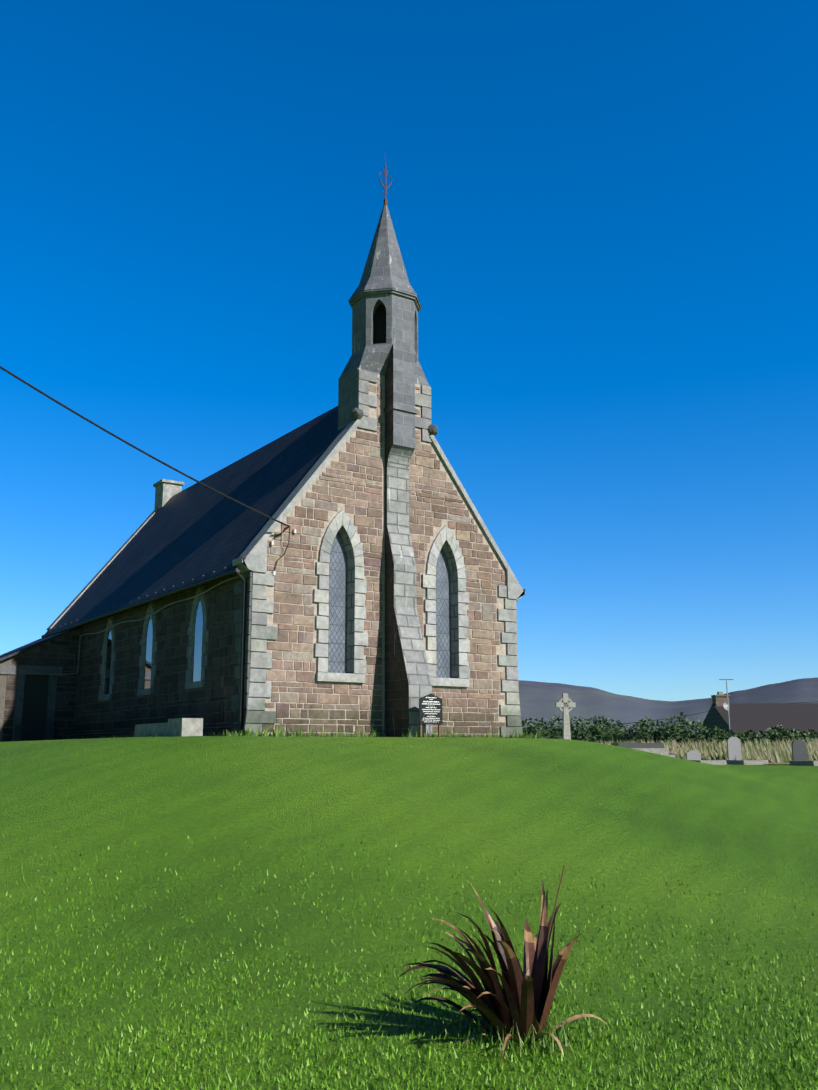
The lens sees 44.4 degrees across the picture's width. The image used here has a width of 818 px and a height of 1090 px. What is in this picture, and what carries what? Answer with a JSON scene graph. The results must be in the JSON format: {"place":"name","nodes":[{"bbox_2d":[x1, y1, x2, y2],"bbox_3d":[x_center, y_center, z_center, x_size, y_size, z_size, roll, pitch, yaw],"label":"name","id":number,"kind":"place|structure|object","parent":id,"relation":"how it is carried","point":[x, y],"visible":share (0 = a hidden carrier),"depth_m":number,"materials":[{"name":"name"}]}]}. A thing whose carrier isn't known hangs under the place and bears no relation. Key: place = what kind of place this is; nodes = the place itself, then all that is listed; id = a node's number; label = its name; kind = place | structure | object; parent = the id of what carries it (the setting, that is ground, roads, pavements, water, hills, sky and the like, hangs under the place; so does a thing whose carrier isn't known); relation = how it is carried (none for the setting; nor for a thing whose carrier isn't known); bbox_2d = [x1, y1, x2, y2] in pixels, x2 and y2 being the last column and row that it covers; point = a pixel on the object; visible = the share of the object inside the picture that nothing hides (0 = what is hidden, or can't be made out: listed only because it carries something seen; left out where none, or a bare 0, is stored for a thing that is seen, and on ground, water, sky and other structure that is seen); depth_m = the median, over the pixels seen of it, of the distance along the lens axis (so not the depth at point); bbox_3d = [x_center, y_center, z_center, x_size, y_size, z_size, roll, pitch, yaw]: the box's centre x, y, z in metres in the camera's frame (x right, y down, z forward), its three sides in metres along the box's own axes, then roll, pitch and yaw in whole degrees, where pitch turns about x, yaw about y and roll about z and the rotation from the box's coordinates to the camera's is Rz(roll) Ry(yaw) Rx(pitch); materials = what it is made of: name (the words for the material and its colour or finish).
{"place":"outdoors","nodes":[
{"label":"outdoors","id":0,"kind":"place"},
{"bbox_2d":[0,735,817,1089],"bbox_3d":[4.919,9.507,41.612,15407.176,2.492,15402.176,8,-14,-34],"label":"lawn","id":1,"kind":"structure","parent":0,"point":[596,814],"depth_m":9.78,"materials":[{"name":"green plant"}]},
{"bbox_2d":[0,628,80,741],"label":"lean-to","id":2,"kind":"structure","parent":1,"relation":"on","point":[8,662],"depth_m":30.95,"materials":[{"name":"stone"}]},
{"bbox_2d":[20,675,48,740],"bbox_3d":[-12.093,5.117,30.445,2.080,2.360,0.040,8,-14,-34],"label":"lean to doors","id":3,"kind":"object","parent":2,"relation":"in","point":[34,708],"visible":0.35,"depth_m":30.85,"materials":[{"name":"black wood"}]},
{"bbox_2d":[0,635,78,741],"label":"lean to stonework","id":4,"kind":"object","parent":2,"relation":"attached to","point":[52,729],"visible":0.88,"depth_m":31.05,"materials":[{"name":"stone"}]},
{"bbox_2d":[0,625,82,660],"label":"lean to roof","id":5,"kind":"object","parent":2,"relation":"on","point":[23,648],"visible":0.8,"depth_m":31.45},
{"bbox_2d":[135,718,202,736],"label":"concrete wall","id":6,"kind":"structure","parent":1,"relation":"on","point":[188,726],"depth_m":20.91,"materials":[{"name":"grey concrete"}]},
{"bbox_2d":[75,374,517,737],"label":"church wall","id":7,"kind":"structure","parent":1,"relation":"on","point":[501,647],"depth_m":24.18,"materials":[{"name":"brown stone"}]},
{"bbox_2d":[41,567,246,735],"bbox_3d":[-8.069,3.598,27.872,0.315,3.670,15.550,8,-14,-34],"label":"gutter and downpipe","id":8,"kind":"object","parent":7,"relation":"attached to","point":[237,570],"visible":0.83,"depth_m":22.63,"materials":[{"name":"black metal"}]},
{"bbox_2d":[48,567,252,738],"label":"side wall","id":9,"kind":"structure","parent":7,"relation":"attached to","point":[211,707],"depth_m":25.39,"materials":[{"name":"stone"}]},
{"bbox_2d":[50,575,242,674],"bbox_3d":[-7.413,2.342,26.664,0.849,1.513,11.939,8,-14,-34],"label":"wall conduit","id":10,"kind":"object","parent":9,"relation":"attached to","point":[144,618],"depth_m":26.94,"materials":[{"name":"grey"}]},
{"bbox_2d":[103,599,202,694],"bbox_3d":[-3.826,3.233,28.863,7.570,2.050,7.200,8,-14,-34],"label":"side window glass","id":11,"kind":"object","parent":7,"relation":"on","point":[197,649],"visible":0.27,"depth_m":26.59,"materials":[{"name":"blue glass"}]},
{"bbox_2d":[45,406,517,633],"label":"roof","id":12,"kind":"structure","parent":7,"relation":"on","point":[195,532],"depth_m":28.36,"materials":[{"name":"stone"}]},
{"bbox_2d":[46,419,524,629],"bbox_3d":[-4.772,-0.368,30.977,8.160,5.482,15.745,8,-14,-34],"label":"gable coping","id":13,"kind":"object","parent":7,"relation":"on","point":[253,557],"visible":0.54,"depth_m":23.91,"materials":[{"name":"grey stone"}]},
{"bbox_2d":[153,479,183,509],"bbox_3d":[-9.024,-1.624,37.503,0.860,1.420,0.940,8,-14,-34],"label":"chimney","id":14,"kind":"object","parent":13,"relation":"on","point":[166,490],"visible":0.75,"depth_m":37.24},
{"bbox_2d":[271,529,295,574],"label":"cable insulators","id":15,"kind":"object","parent":13,"relation":"attached to","point":[272,543],"visible":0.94,"depth_m":22.36,"materials":[{"name":"white ceramic"}]},
{"bbox_2d":[0,366,289,570],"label":"power cable","id":16,"kind":"object","parent":15,"relation":"attached to","point":[91,422],"visible":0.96,"depth_m":19.08,"materials":[{"name":"black plastic"}]},
{"bbox_2d":[350,408,437,435],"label":"carved stone ornaments","id":17,"kind":"object","parent":13,"relation":"attached to","point":[356,413],"visible":0.88,"depth_m":24.27,"materials":[{"name":"stone"}]},
{"bbox_2d":[243,369,522,737],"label":"gable wall","id":18,"kind":"structure","parent":7,"relation":"attached to","point":[510,710],"depth_m":23.87,"materials":[{"name":"stone"}]},
{"bbox_2d":[338,288,429,429],"bbox_3d":[-0.607,-4.335,25.621,2.200,3.953,1.780,8,-14,-34],"label":"bell turret","id":19,"kind":"object","parent":7,"relation":"on","point":[384,320],"visible":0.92,"depth_m":25.18,"materials":[{"name":"grey stone"}]},
{"bbox_2d":[348,205,421,306],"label":"spire","id":20,"kind":"structure","parent":19,"relation":"on","point":[384,267],"depth_m":25.78,"materials":[{"name":"stone"}]},
{"bbox_2d":[379,152,391,204],"bbox_3d":[-0.628,-9.729,26.728,0.430,1.660,0.100,8,-14,-34],"label":"finial","id":21,"kind":"object","parent":20,"relation":"on","point":[385,193],"visible":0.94,"depth_m":26.68,"materials":[{"name":"black metal"}]},
{"bbox_2d":[320,525,463,678],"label":"gable windows","id":22,"kind":"structure","parent":7,"relation":"in","point":[340,657],"depth_m":23.65,"materials":[{"name":"grey glass"}]},
{"bbox_2d":[67,724,601,1056],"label":"grass tufts","id":23,"kind":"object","parent":1,"relation":"on","point":[277,732],"depth_m":5.93,"materials":[{"name":"green plant"}]},
{"bbox_2d":[384,344,431,736],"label":"buttress","id":24,"kind":"structure","parent":1,"relation":"on","point":[408,683],"depth_m":23.93,"materials":[{"name":"stone"}]},
{"bbox_2d":[419,693,442,736],"bbox_3d":[0.479,4.038,22.377,0.630,1.430,0.073,8,-14,-34],"label":"sign board","id":25,"kind":"object","parent":1,"relation":"on","point":[430,709],"visible":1,"depth_m":22.41,"materials":[{"name":"black"}]},
{"bbox_2d":[396,880,608,1060],"bbox_3d":[0.530,2.527,5.978,1.199,0.970,1.121,-5,-12,20],"label":"flax plant","id":26,"kind":"object","parent":1,"relation":"on","point":[520,998],"visible":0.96,"depth_m":5.83,"materials":[{"name":"brown plant"}]},
{"bbox_2d":[536,865,564,1017],"bbox_3d":[0.849,2.439,6.060,0.244,0.952,0.023,3,-12,-14],"label":"flax stalk","id":27,"kind":"object","parent":1,"relation":"on","point":[551,921],"visible":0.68,"depth_m":6.09,"materials":[{"name":"brown plant"}]},
{"bbox_2d":[555,693,575,739],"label":"celtic cross","id":28,"kind":"object","parent":1,"relation":"on","point":[565,704],"visible":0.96,"depth_m":42.26,"materials":[{"name":"stone"}]},
{"bbox_2d":[611,743,674,756],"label":"ledger tomb","id":29,"kind":"object","parent":1,"relation":"on","point":[658,748],"visible":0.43,"depth_m":42.55,"materials":[{"name":"stone"}]},
{"bbox_2d":[522,723,817,746],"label":"hedge","id":30,"kind":"object","parent":1,"relation":"on","point":[555,734],"visible":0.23,"depth_m":56.85,"materials":[{"name":"green plant"}]},
{"bbox_2d":[521,712,817,744],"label":"hedge leaf sprays","id":31,"kind":"object","parent":30,"relation":"on","point":[718,732],"visible":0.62,"depth_m":55.61,"materials":[{"name":"green plant"}]},
{"bbox_2d":[583,701,817,726],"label":"distant service line","id":32,"kind":"object","parent":1,"relation":"on","point":[690,714],"visible":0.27,"depth_m":86.24,"materials":[{"name":"black"}]},
{"bbox_2d":[686,750,726,764],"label":"headstone","id":33,"kind":"object","parent":1,"relation":"on","point":[693,755],"visible":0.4,"depth_m":44.94,"materials":[{"name":"stone"}]},
{"bbox_2d":[719,679,732,731],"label":"aerial pole","id":34,"kind":"object","parent":1,"relation":"on","point":[726,706],"visible":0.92,"depth_m":76.79,"materials":[{"name":"grey metal"}]},
{"bbox_2d":[726,737,767,764],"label":"headstone","id":35,"kind":"object","parent":1,"relation":"on","point":[734,750],"visible":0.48,"depth_m":46.02,"materials":[{"name":"stone"}]},
{"bbox_2d":[698,692,817,739],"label":"bungalow","id":36,"kind":"object","parent":1,"relation":"on","point":[758,717],"visible":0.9,"depth_m":79.05,"materials":[{"name":"grey"}]},
{"bbox_2d":[789,740,817,765],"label":"headstone","id":37,"kind":"object","parent":1,"relation":"on","point":[799,754],"visible":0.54,"depth_m":42.05,"materials":[{"name":"stone"}]},
{"bbox_2d":[0,0,817,700],"label":"sky","id":38,"kind":"structure","parent":0,"point":[604,213],"materials":[{"name":"blue"}]},
{"bbox_2d":[518,677,817,733],"bbox_3d":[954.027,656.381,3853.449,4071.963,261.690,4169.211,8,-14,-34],"label":"mountains","id":39,"kind":"structure","parent":0,"point":[537,700],"depth_m":2833.72,"materials":[{"name":"grey"}]},
{"bbox_2d":[727,761,788,763],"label":"rough grass ground","id":40,"kind":"structure","parent":0,"point":[771,762],"depth_m":44.20,"materials":[{"name":"green plant"}]},
{"bbox_2d":[588,737,817,764],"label":"rough grass tufts","id":41,"kind":"object","parent":40,"relation":"on","point":[777,751],"visible":0.46,"depth_m":48.20,"materials":[{"name":"beige plant"}]}
]}

